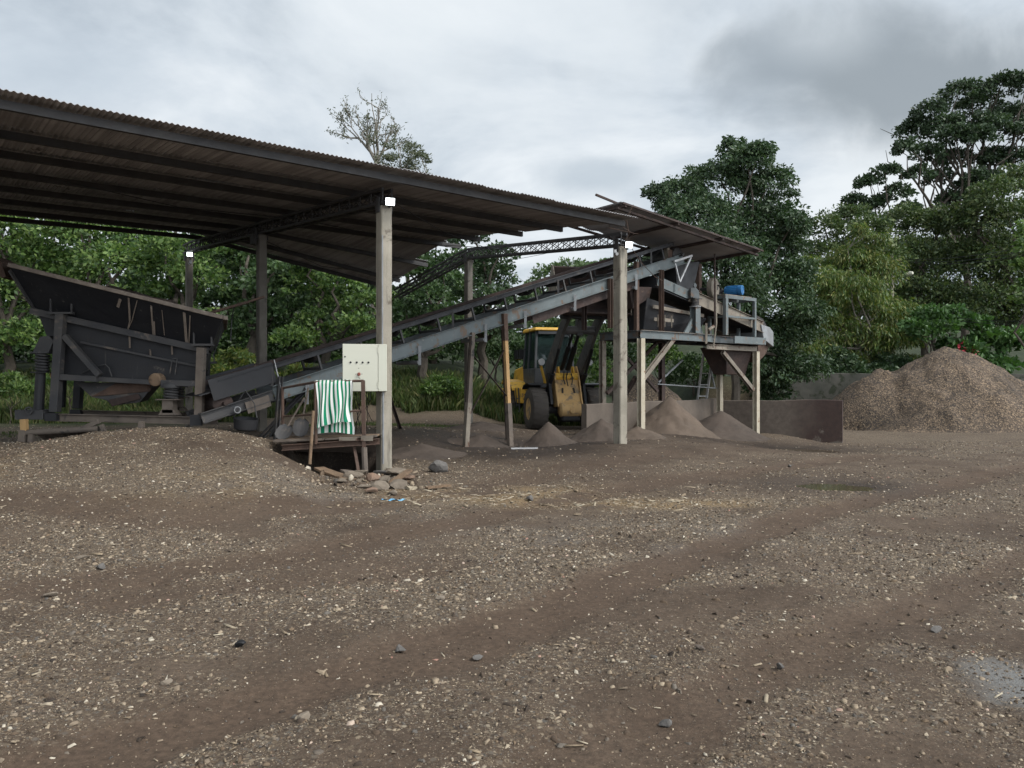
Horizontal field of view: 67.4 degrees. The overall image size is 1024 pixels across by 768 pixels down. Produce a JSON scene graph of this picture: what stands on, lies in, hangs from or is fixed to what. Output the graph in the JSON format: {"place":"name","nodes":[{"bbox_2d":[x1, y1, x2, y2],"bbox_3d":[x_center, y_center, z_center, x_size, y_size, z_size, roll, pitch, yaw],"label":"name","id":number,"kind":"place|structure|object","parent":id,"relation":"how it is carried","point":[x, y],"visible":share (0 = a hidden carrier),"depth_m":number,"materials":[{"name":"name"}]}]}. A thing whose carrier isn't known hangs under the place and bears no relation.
{"place":"outdoors","nodes":[
{"label":"outdoors","id":0,"kind":"place"},
{"bbox_2d":[309,421,457,427],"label":"short grass","id":1,"kind":"structure","parent":0,"point":[409,424],"depth_m":22.09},
{"bbox_2d":[0,305,1023,767],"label":"ground","id":2,"kind":"structure","parent":0,"point":[352,745],"depth_m":5.21,"materials":[{"name":"soil"}]},
{"bbox_2d":[0,368,34,423],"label":"weed clump","id":3,"kind":"object","parent":2,"relation":"on","point":[16,381],"visible":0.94,"depth_m":25.00,"materials":[{"name":"green plant"}]},
{"bbox_2d":[0,228,51,362],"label":"background tree","id":4,"kind":"object","parent":2,"relation":"on","point":[29,359],"visible":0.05,"depth_m":37.10,"materials":[{"name":"green plant"}]},
{"bbox_2d":[0,215,91,378],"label":"leafy tree","id":5,"kind":"object","parent":2,"relation":"on","point":[23,250],"visible":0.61,"depth_m":28.93,"materials":[{"name":"green plant"}]},
{"bbox_2d":[0,218,115,361],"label":"background tree","id":6,"kind":"object","parent":2,"relation":"on","point":[28,354],"visible":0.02,"depth_m":37.51,"materials":[{"name":"green plant"}]},
{"bbox_2d":[46,368,73,412],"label":"weed clump","id":7,"kind":"object","parent":2,"relation":"on","point":[48,380],"visible":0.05,"depth_m":25.16,"materials":[{"name":"green plant"}]},
{"bbox_2d":[18,419,144,441],"bbox_3d":[-7.760,0.919,14.015,2.258,0.572,0.450,0,0,0],"label":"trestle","id":8,"kind":"object","parent":2,"relation":"on","point":[25,434],"visible":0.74,"depth_m":13.81,"materials":[{"name":"wood"}]},
{"bbox_2d":[26,218,167,338],"bbox_3d":[-16.512,-4.199,30.015,6.161,8.150,4.883,0,0,17],"label":"leafy tree","id":9,"kind":"object","parent":2,"relation":"on","point":[115,250],"visible":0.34,"depth_m":29.18,"materials":[{"name":"green plant"}]},
{"bbox_2d":[0,258,264,425],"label":"feeder hopper","id":10,"kind":"object","parent":2,"relation":"on","point":[113,345],"visible":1,"depth_m":14.36,"materials":[{"name":"black metal"}]},
{"bbox_2d":[56,229,214,298],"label":"background tree","id":11,"kind":"object","parent":2,"relation":"on","point":[123,280],"visible":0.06,"depth_m":35.14,"materials":[{"name":"green plant"}]},
{"bbox_2d":[128,229,244,344],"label":"leafy tree","id":12,"kind":"object","parent":2,"relation":"on","point":[171,287],"visible":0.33,"depth_m":29.64,"materials":[{"name":"green plant"}]},
{"bbox_2d":[210,356,234,374],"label":"weed clump","id":13,"kind":"object","parent":2,"relation":"on","point":[219,367],"visible":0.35,"depth_m":26.12,"materials":[{"name":"green plant"}]},
{"bbox_2d":[164,232,287,362],"bbox_3d":[-14.978,-4.624,37.752,7.899,8.002,6.684,0,0,0],"label":"background tree","id":14,"kind":"object","parent":2,"relation":"on","point":[204,302],"visible":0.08,"depth_m":36.87,"materials":[{"name":"green plant"}]},
{"bbox_2d":[211,345,255,395],"bbox_3d":[-9.805,-0.238,27.045,2.351,2.309,1.240,0,0,28],"label":"weed clump","id":15,"kind":"object","parent":2,"relation":"on","point":[244,357],"visible":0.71,"depth_m":26.68,"materials":[{"name":"green plant"}]},
{"bbox_2d":[204,245,324,364],"bbox_3d":[-10.004,-3.553,30.241,5.459,6.765,2.926,0,0,36],"label":"leafy tree","id":16,"kind":"object","parent":2,"relation":"on","point":[276,308],"visible":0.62,"depth_m":29.88,"materials":[{"name":"green plant"}]},
{"bbox_2d":[216,247,347,362],"bbox_3d":[-10.446,-4.487,37.187,7.629,7.584,5.878,0,0,0],"label":"background tree","id":17,"kind":"object","parent":2,"relation":"on","point":[290,350],"visible":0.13,"depth_m":36.07,"materials":[{"name":"green plant"}]},
{"bbox_2d":[0,364,580,425],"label":"tall grass","id":18,"kind":"structure","parent":2,"relation":"on","point":[408,397],"depth_m":26.59,"materials":[{"name":"plant"}]},
{"bbox_2d":[274,362,315,403],"bbox_3d":[-7.207,0.120,26.544,1.955,1.883,1.364,0,0,-35],"label":"weed clump","id":19,"kind":"object","parent":2,"relation":"on","point":[297,367],"visible":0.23,"depth_m":26.15,"materials":[{"name":"green plant"}]},
{"bbox_2d":[297,711,309,719],"bbox_3d":[-0.927,1.485,3.427,0.046,0.042,0.072,0,0,12],"label":"stone","id":20,"kind":"object","parent":2,"relation":"on","point":[305,714],"visible":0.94,"depth_m":3.42,"materials":[{"name":"stone"}]},
{"bbox_2d":[266,433,375,452],"bbox_3d":[-3.633,1.156,15.310,2.534,0.196,2.780,0,0,0],"label":"pit cover","id":21,"kind":"object","parent":2,"relation":"on","point":[371,448],"visible":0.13,"depth_m":13.92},
{"bbox_2d":[273,379,380,469],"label":"walkway","id":22,"kind":"structure","parent":2,"relation":"on","point":[311,441],"depth_m":12.88,"materials":[{"name":"wood"}]},
{"bbox_2d":[275,397,304,438],"bbox_3d":[-3.803,0.595,13.404,0.246,0.713,0.801,0,0,25],"label":"shovel","id":23,"kind":"object","parent":22,"relation":"on","point":[283,431],"visible":0.98,"depth_m":13.22,"materials":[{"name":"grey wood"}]},
{"bbox_2d":[293,388,308,436],"bbox_3d":[-3.624,0.489,13.470,0.234,0.849,0.447,0,0,23],"label":"shovel","id":24,"kind":"object","parent":22,"relation":"on","point":[300,427],"visible":1,"depth_m":13.39,"materials":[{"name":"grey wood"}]},
{"bbox_2d":[313,380,353,434],"bbox_3d":[-3.031,0.396,12.881,0.728,0.938,0.249,0,0,0],"label":"striped towel","id":25,"kind":"object","parent":22,"relation":"hanging from","point":[334,402],"visible":0.99,"depth_m":12.85,"materials":[{"name":"fabric"}]},
{"bbox_2d":[0,88,662,470],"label":"open shed","id":26,"kind":"structure","parent":2,"relation":"on","point":[64,162],"depth_m":15.35,"materials":[{"name":"metal"}]},
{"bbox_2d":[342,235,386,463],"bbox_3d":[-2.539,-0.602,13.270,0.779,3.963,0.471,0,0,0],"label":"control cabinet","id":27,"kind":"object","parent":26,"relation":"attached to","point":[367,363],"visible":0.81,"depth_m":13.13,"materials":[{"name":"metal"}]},
{"bbox_2d":[384,197,394,207],"bbox_3d":[-2.125,-3.139,13.317,0.175,0.175,0.167,0,0,-19],"label":"floodlight","id":28,"kind":"object","parent":26,"relation":"attached to","point":[389,201],"visible":1,"depth_m":13.25,"materials":[{"name":"white"}]},
{"bbox_2d":[624,241,632,249],"bbox_3d":[2.564,-3.065,17.015,0.190,0.183,0.162,0,0,-19],"label":"floodlight","id":29,"kind":"object","parent":26,"relation":"attached to","point":[628,244],"visible":1,"depth_m":16.95,"materials":[{"name":"white"}]},
{"bbox_2d":[267,263,397,363],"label":"leafy tree","id":30,"kind":"object","parent":2,"relation":"on","point":[350,305],"visible":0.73,"depth_m":28.51,"materials":[{"name":"green plant"}]},
{"bbox_2d":[314,467,356,478],"bbox_3d":[-2.828,1.445,12.300,0.208,0.147,1.087,0,0,-42],"label":"board","id":31,"kind":"object","parent":2,"relation":"on","point":[332,473],"visible":0.63,"depth_m":12.35,"materials":[{"name":"brown wood"}]},
{"bbox_2d":[326,87,414,313],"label":"sparse tree","id":32,"kind":"object","parent":2,"relation":"on","point":[368,138],"visible":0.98,"depth_m":44.07,"materials":[{"name":"green plant"}]},
{"bbox_2d":[295,254,447,363],"bbox_3d":[-6.533,-4.169,35.297,7.396,7.353,5.544,0,0,0],"label":"background tree","id":33,"kind":"object","parent":2,"relation":"on","point":[412,272],"visible":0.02,"depth_m":34.43,"materials":[{"name":"green plant"}]},
{"bbox_2d":[365,473,380,481],"bbox_3d":[-2.145,1.435,11.858,0.214,0.149,0.264,0,0,43],"label":"rubble block","id":34,"kind":"object","parent":2,"relation":"on","point":[371,477],"depth_m":11.78,"materials":[{"name":"stone"}]},
{"bbox_2d":[280,461,468,488],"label":"rubble fragments","id":35,"kind":"object","parent":2,"relation":"on","point":[351,477],"visible":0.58,"depth_m":11.62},
{"bbox_2d":[343,471,363,477],"bbox_3d":[-2.498,1.429,12.131,0.339,0.128,0.217,0,0,0],"label":"rubble block","id":36,"kind":"object","parent":35,"relation":"on","point":[355,474],"depth_m":12.04,"materials":[{"name":"stone"}]},
{"bbox_2d":[371,480,389,490],"bbox_3d":[-1.869,1.454,10.983,0.273,0.149,0.321,0,0,0],"label":"rubble block","id":37,"kind":"object","parent":2,"relation":"on","point":[380,485],"depth_m":10.88,"materials":[{"name":"stone"}]},
{"bbox_2d":[386,467,405,474],"bbox_3d":[-1.812,1.400,12.193,0.345,0.132,0.189,0,0,-40],"label":"rubble block","id":38,"kind":"object","parent":2,"relation":"on","point":[396,471],"depth_m":12.14,"materials":[{"name":"stone"}]},
{"bbox_2d":[390,479,407,488],"bbox_3d":[-1.614,1.443,11.060,0.278,0.138,0.364,0,0,0],"label":"rubble block","id":39,"kind":"object","parent":2,"relation":"on","point":[398,483],"depth_m":10.96,"materials":[{"name":"stone"}]},
{"bbox_2d":[389,469,412,481],"bbox_3d":[-1.748,1.449,11.900,0.105,0.194,0.657,0,0,22],"label":"board","id":40,"kind":"object","parent":2,"relation":"on","point":[403,474],"visible":0.7,"depth_m":11.97,"materials":[{"name":"brown wood"}]},
{"bbox_2d":[373,135,432,281],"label":"feathery tree","id":41,"kind":"object","parent":2,"relation":"on","point":[408,162],"visible":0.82,"depth_m":42.80,"materials":[{"name":"green plant"}]},
{"bbox_2d":[392,265,463,379],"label":"leafy tree","id":42,"kind":"object","parent":2,"relation":"on","point":[429,292],"visible":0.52,"depth_m":28.83,"materials":[{"name":"green plant"}]},
{"bbox_2d":[392,443,467,459],"bbox_3d":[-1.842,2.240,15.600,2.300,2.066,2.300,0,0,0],"label":"sand pile","id":43,"kind":"object","parent":2,"relation":"on","point":[420,451],"visible":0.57,"depth_m":15.19,"materials":[{"name":"sand"}]},
{"bbox_2d":[428,460,447,472],"bbox_3d":[-1.225,1.380,12.722,0.346,0.257,0.319,0,0,0],"label":"stone","id":44,"kind":"object","parent":2,"relation":"on","point":[437,466],"visible":0.88,"depth_m":12.61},
{"bbox_2d":[425,484,450,489],"bbox_3d":[-1.058,1.470,10.999,0.371,0.047,0.094,0,0,-33],"label":"board","id":45,"kind":"object","parent":2,"relation":"on","point":[438,486],"visible":1,"depth_m":10.98,"materials":[{"name":"brown wood"}]},
{"bbox_2d":[416,372,463,399],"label":"weed clump","id":46,"kind":"object","parent":2,"relation":"on","point":[437,384],"visible":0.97,"depth_m":26.57,"materials":[{"name":"green plant"}]},
{"bbox_2d":[185,242,698,446],"bbox_3d":[-0.640,-1.278,19.243,14.437,5.668,2.266,0,0,-38],"label":"belt conveyor","id":47,"kind":"object","parent":2,"relation":"on","point":[221,388],"visible":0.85,"depth_m":17.90,"materials":[{"name":"metal"}]},
{"bbox_2d":[233,390,258,431],"bbox_3d":[-5.024,0.498,14.478,0.481,0.784,0.451,0,0,0],"label":"bucket","id":48,"kind":"object","parent":47,"relation":"hanging from","point":[244,423],"visible":1,"depth_m":14.35,"materials":[{"name":"black metal"}]},
{"bbox_2d":[392,239,500,364],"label":"background tree","id":49,"kind":"object","parent":2,"relation":"on","point":[438,260],"visible":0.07,"depth_m":36.27,"materials":[{"name":"green plant"}]},
{"bbox_2d":[433,234,528,382],"bbox_3d":[-1.005,-3.394,31.285,3.622,6.800,4.101,0,0,-44],"label":"leafy tree","id":50,"kind":"object","parent":2,"relation":"on","point":[484,274],"visible":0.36,"depth_m":30.96,"materials":[{"name":"green plant"}]},
{"bbox_2d":[447,434,516,447],"bbox_3d":[-0.710,1.412,18.600,1.955,0.421,1.955,0,0,0],"label":"sand pile","id":51,"kind":"object","parent":2,"relation":"on","point":[480,440],"visible":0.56,"depth_m":18.25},
{"bbox_2d":[450,422,516,431],"bbox_3d":[-0.825,1.257,21.600,2.185,0.400,2.185,0,0,0],"label":"sand pile","id":52,"kind":"object","parent":2,"relation":"on","point":[484,426],"visible":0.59,"depth_m":21.17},
{"bbox_2d":[461,328,531,381],"bbox_3d":[-0.727,-1.442,35.984,3.360,2.882,3.042,0,0,0],"label":"shrub","id":53,"kind":"object","parent":2,"relation":"on","point":[513,344],"visible":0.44,"depth_m":35.57,"materials":[{"name":"green plant"}]},
{"bbox_2d":[0,420,1023,767],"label":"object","id":54,"kind":"object","parent":2,"relation":"on","point":[482,674],"visible":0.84,"depth_m":5.53,"materials":[{"name":"gravel"}]},
{"bbox_2d":[0,429,1023,767],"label":"stones","id":55,"kind":"object","parent":2,"relation":"on","point":[484,595],"visible":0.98,"depth_m":5.89,"materials":[{"name":"stone"}]},
{"bbox_2d":[0,437,1023,766],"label":"wood splinters","id":56,"kind":"object","parent":2,"relation":"on","point":[490,541],"visible":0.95,"depth_m":9.41,"materials":[{"name":"wood"}]},
{"bbox_2d":[501,360,533,379],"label":"shrub","id":57,"kind":"object","parent":2,"relation":"on","point":[518,365],"visible":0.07,"depth_m":32.72,"materials":[{"name":"green plant"}]},
{"bbox_2d":[497,334,542,367],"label":"shrub","id":58,"kind":"object","parent":2,"relation":"on","point":[511,359],"visible":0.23,"depth_m":35.84,"materials":[{"name":"green plant"}]},
{"bbox_2d":[510,318,555,342],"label":"shrub","id":59,"kind":"object","parent":2,"relation":"on","point":[530,323],"visible":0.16,"depth_m":47.12,"materials":[{"name":"green plant"}]},
{"bbox_2d":[519,422,577,446],"bbox_3d":[0.892,1.274,18.900,1.564,0.686,1.564,0,0,0],"label":"sand pile","id":60,"kind":"object","parent":2,"relation":"on","point":[548,434],"visible":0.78,"depth_m":18.61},
{"bbox_2d":[515,256,591,362],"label":"umbrella tree","id":61,"kind":"object","parent":2,"relation":"on","point":[545,270],"visible":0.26,"depth_m":61.99,"materials":[{"name":"green plant"}]},
{"bbox_2d":[502,265,631,429],"bbox_3d":[1.462,-0.979,25.375,2.440,4.908,7.500,0,0,-14],"label":"wheel loader","id":62,"kind":"object","parent":2,"relation":"on","point":[544,385],"visible":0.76,"depth_m":24.11,"materials":[{"name":"metal"}]},
{"bbox_2d":[538,316,603,355],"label":"shrub","id":63,"kind":"object","parent":2,"relation":"on","point":[555,320],"visible":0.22,"depth_m":47.16,"materials":[{"name":"green plant"}]},
{"bbox_2d":[557,338,612,369],"bbox_3d":[3.150,-0.303,35.220,3.401,3.794,2.624,0,0,0],"label":"shrub","id":64,"kind":"object","parent":2,"relation":"on","point":[595,354],"visible":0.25,"depth_m":35.03,"materials":[{"name":"green plant"}]},
{"bbox_2d":[569,419,612,441],"bbox_3d":[2.310,1.220,19.800,2.070,0.670,2.070,0,0,0],"label":"sand pile","id":65,"kind":"object","parent":2,"relation":"on","point":[600,430],"visible":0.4,"depth_m":19.36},
{"bbox_2d":[567,319,628,382],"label":"shrub","id":66,"kind":"object","parent":2,"relation":"on","point":[591,321],"visible":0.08,"depth_m":45.95,"materials":[{"name":"green plant"}]},
{"bbox_2d":[584,360,612,389],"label":"shrub","id":67,"kind":"object","parent":2,"relation":"on","point":[592,368],"visible":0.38,"depth_m":33.21,"materials":[{"name":"green plant"}]},
{"bbox_2d":[588,257,633,395],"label":"umbrella tree","id":68,"kind":"object","parent":2,"relation":"on","point":[628,265],"visible":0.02,"depth_m":60.02,"materials":[{"name":"green plant"}]},
{"bbox_2d":[578,328,646,400],"bbox_3d":[4.693,-0.529,36.010,3.375,4.305,2.384,0,0,0],"label":"shrub","id":69,"kind":"object","parent":2,"relation":"on","point":[631,350],"visible":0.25,"depth_m":35.41,"materials":[{"name":"green plant"}]},
{"bbox_2d":[611,374,681,402],"bbox_3d":[5.490,0.615,31.000,5.980,2.229,5.980,0,0,0],"label":"gravel pile","id":70,"kind":"object","parent":2,"relation":"on","point":[651,394],"visible":0.05,"depth_m":30.19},
{"bbox_2d":[627,427,666,439],"bbox_3d":[3.199,1.300,19.600,1.840,0.427,1.840,0,0,0],"label":"sand pile","id":71,"kind":"object","parent":2,"relation":"on","point":[637,433],"visible":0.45,"depth_m":19.25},
{"bbox_2d":[581,398,723,429],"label":"bunker wall","id":72,"kind":"structure","parent":2,"relation":"on","point":[697,409],"depth_m":22.02,"materials":[{"name":"concrete"}]},
{"bbox_2d":[645,343,685,385],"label":"shrub","id":73,"kind":"object","parent":2,"relation":"on","point":[668,356],"visible":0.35,"depth_m":37.14,"materials":[{"name":"green plant"}]},
{"bbox_2d":[659,719,671,726],"bbox_3d":[0.681,1.497,3.395,0.060,0.040,0.050,0,0,-26],"label":"stone","id":74,"kind":"object","parent":2,"relation":"on","point":[665,723],"visible":1,"depth_m":3.38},
{"bbox_2d":[632,397,720,438],"bbox_3d":[4.522,1.092,22.000,3.105,1.460,3.105,0,0,0],"label":"sand pile","id":75,"kind":"object","parent":2,"relation":"on","point":[669,415],"visible":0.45,"depth_m":21.34,"materials":[{"name":"sand"}]},
{"bbox_2d":[598,281,765,433],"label":"steel platform","id":76,"kind":"structure","parent":2,"relation":"on","point":[664,341],"depth_m":22.91,"materials":[{"name":"grey paint"}]},
{"bbox_2d":[569,194,763,331],"bbox_3d":[4.252,-3.136,21.908,6.612,3.292,2.256,0,0,-38],"label":"canopy","id":77,"kind":"object","parent":76,"relation":"on","point":[651,229],"visible":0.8,"depth_m":21.89,"materials":[{"name":"metal"}]},
{"bbox_2d":[605,275,772,374],"bbox_3d":[5.574,-1.692,23.670,6.594,2.784,1.826,0,0,-38],"label":"vibrating screen","id":78,"kind":"object","parent":76,"relation":"on","point":[690,310],"visible":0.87,"depth_m":22.84,"materials":[{"name":"grey paint"}]},
{"bbox_2d":[700,278,721,298],"bbox_3d":[6.316,-2.787,23.794,1.100,0.948,0.589,0,0,-32],"label":"exciter pulley","id":79,"kind":"object","parent":78,"relation":"attached to","point":[709,288],"visible":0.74,"depth_m":23.40,"materials":[{"name":"beige paint"}]},
{"bbox_2d":[696,346,715,399],"bbox_3d":[6.596,-0.249,25.689,0.801,2.584,0.886,0,0,0],"label":"ladder","id":80,"kind":"object","parent":76,"relation":"attached to","point":[710,373],"visible":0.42,"depth_m":25.68,"materials":[{"name":"metal"}]},
{"bbox_2d":[707,294,755,336],"bbox_3d":[6.924,-2.123,24.128,1.609,1.261,0.695,0,0,-38],"label":"motor stand","id":81,"kind":"object","parent":76,"relation":"on","point":[727,298],"visible":0.65,"depth_m":23.88,"materials":[{"name":"blue paint"}]},
{"bbox_2d":[719,285,743,294],"bbox_3d":[6.886,-2.917,24.128,0.735,0.345,0.320,0,0,35],"label":"electric motor","id":82,"kind":"object","parent":81,"relation":"on","point":[735,290],"visible":0.9,"depth_m":23.98,"materials":[{"name":"metal"}]},
{"bbox_2d":[665,351,725,397],"bbox_3d":[8.338,-0.419,36.185,2.477,2.259,3.163,0,0,-26],"label":"shrub","id":83,"kind":"object","parent":2,"relation":"on","point":[689,361],"visible":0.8,"depth_m":35.89,"materials":[{"name":"green plant"}]},
{"bbox_2d":[631,134,836,399],"bbox_3d":[9.283,-4.270,31.229,7.719,11.924,6.144,0,0,-17],"label":"mango tree","id":84,"kind":"object","parent":2,"relation":"on","point":[786,275],"visible":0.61,"depth_m":30.52,"materials":[{"name":"green plant"}]},
{"bbox_2d":[699,411,771,441],"bbox_3d":[6.506,1.334,23.900,3.450,0.998,3.450,0,0,0],"label":"sand pile","id":85,"kind":"object","parent":2,"relation":"on","point":[722,424],"visible":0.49,"depth_m":23.15,"materials":[{"name":"sand"}]},
{"bbox_2d":[740,370,796,399],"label":"shrub","id":86,"kind":"object","parent":2,"relation":"on","point":[768,390],"visible":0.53,"depth_m":32.63,"materials":[{"name":"green plant"}]},
{"bbox_2d":[724,399,842,442],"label":"bunker wall","id":87,"kind":"structure","parent":2,"relation":"on","point":[819,420],"depth_m":24.84,"materials":[{"name":"concrete"}]},
{"bbox_2d":[778,449,839,452],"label":"puddle","id":88,"kind":"object","parent":2,"relation":"on","point":[811,450],"visible":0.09,"depth_m":20.57,"materials":[{"name":"brown liquid"}]},
{"bbox_2d":[795,483,874,491],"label":"puddle","id":89,"kind":"object","parent":2,"relation":"on","point":[829,487],"visible":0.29,"depth_m":11.35,"materials":[{"name":"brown liquid"}]},
{"bbox_2d":[814,344,869,372],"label":"shrub","id":90,"kind":"object","parent":2,"relation":"on","point":[842,357],"visible":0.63,"depth_m":34.98,"materials":[{"name":"green plant"}]},
{"bbox_2d":[778,202,918,345],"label":"background tree","id":91,"kind":"object","parent":2,"relation":"on","point":[837,221],"visible":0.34,"depth_m":40.33,"materials":[{"name":"green plant"}]},
{"bbox_2d":[836,358,872,373],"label":"shrub","id":92,"kind":"object","parent":2,"relation":"on","point":[857,369],"visible":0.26,"depth_m":34.76,"materials":[{"name":"green plant"}]},
{"bbox_2d":[787,221,930,366],"bbox_3d":[16.655,-3.830,36.780,7.724,7.753,5.447,0,0,0],"label":"drooping tree","id":93,"kind":"object","parent":2,"relation":"on","point":[851,336],"visible":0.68,"depth_m":36.46,"materials":[{"name":"green plant"}]},
{"bbox_2d":[839,160,924,285],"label":"tall tree","id":94,"kind":"object","parent":2,"relation":"on","point":[870,179],"visible":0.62,"depth_m":46.33,"materials":[{"name":"green plant"}]},
{"bbox_2d":[865,352,915,370],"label":"shrub","id":95,"kind":"object","parent":2,"relation":"on","point":[878,363],"visible":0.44,"depth_m":35.59,"materials":[{"name":"green plant"}]},
{"bbox_2d":[767,373,1023,399],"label":"retaining wall","id":96,"kind":"structure","parent":2,"relation":"on","point":[832,386],"depth_m":34.25,"materials":[{"name":"concrete"}]},
{"bbox_2d":[889,256,913,353],"bbox_3d":[19.694,-3.292,39.099,1.491,6.583,0.598,0,0,44],"label":"utility pole","id":97,"kind":"object","parent":2,"relation":"on","point":[910,273],"visible":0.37,"depth_m":39.39,"materials":[{"name":"concrete"}]},
{"bbox_2d":[797,225,1019,350],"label":"background tree","id":98,"kind":"object","parent":2,"relation":"on","point":[972,280],"visible":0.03,"depth_m":52.34,"materials":[{"name":"green plant"}]},
{"bbox_2d":[832,346,1023,432],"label":"gravel pile","id":99,"kind":"object","parent":2,"relation":"on","point":[944,389],"visible":0.7,"depth_m":28.98,"materials":[{"name":"gravel"}]},
{"bbox_2d":[895,302,965,353],"bbox_3d":[19.073,-1.996,35.405,2.964,3.664,2.757,0,0,0],"label":"shrub","id":100,"kind":"object","parent":2,"relation":"on","point":[926,323],"visible":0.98,"depth_m":34.98,"materials":[{"name":"green plant"}]},
{"bbox_2d":[857,201,1008,356],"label":"background tree","id":101,"kind":"object","parent":2,"relation":"on","point":[927,219],"visible":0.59,"depth_m":40.92,"materials":[{"name":"green plant"}]},
{"bbox_2d":[930,626,941,632],"bbox_3d":[2.568,1.484,4.646,0.096,0.040,0.039,0,0,-38],"label":"stone","id":102,"kind":"object","parent":2,"relation":"on","point":[935,629],"visible":1,"depth_m":4.63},
{"bbox_2d":[881,68,1023,338],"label":"tall tree","id":103,"kind":"object","parent":2,"relation":"on","point":[980,125],"visible":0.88,"depth_m":49.36,"materials":[{"name":"green plant"}]},
{"bbox_2d":[933,302,982,345],"bbox_3d":[20.619,-1.972,35.626,2.038,3.613,2.160,0,0,-38],"label":"shrub","id":104,"kind":"object","parent":2,"relation":"on","point":[957,309],"visible":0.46,"depth_m":35.17,"materials":[{"name":"green plant"}]},
{"bbox_2d":[932,161,1023,349],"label":"background tree","id":105,"kind":"object","parent":2,"relation":"on","point":[1001,213],"visible":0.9,"depth_m":39.06,"materials":[{"name":"green plant"}]},
{"bbox_2d":[933,312,1023,373],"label":"flowering bush","id":106,"kind":"object","parent":2,"relation":"on","point":[1000,340],"visible":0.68,"depth_m":35.40,"materials":[{"name":"green plant"}]},
{"bbox_2d":[1006,219,1023,347],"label":"leafy bush tree","id":107,"kind":"object","parent":2,"relation":"on","point":[1017,263],"visible":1,"depth_m":30.56,"materials":[{"name":"green plant"}]},
{"bbox_2d":[0,0,1023,344],"label":"sky","id":108,"kind":"structure","parent":0,"point":[566,101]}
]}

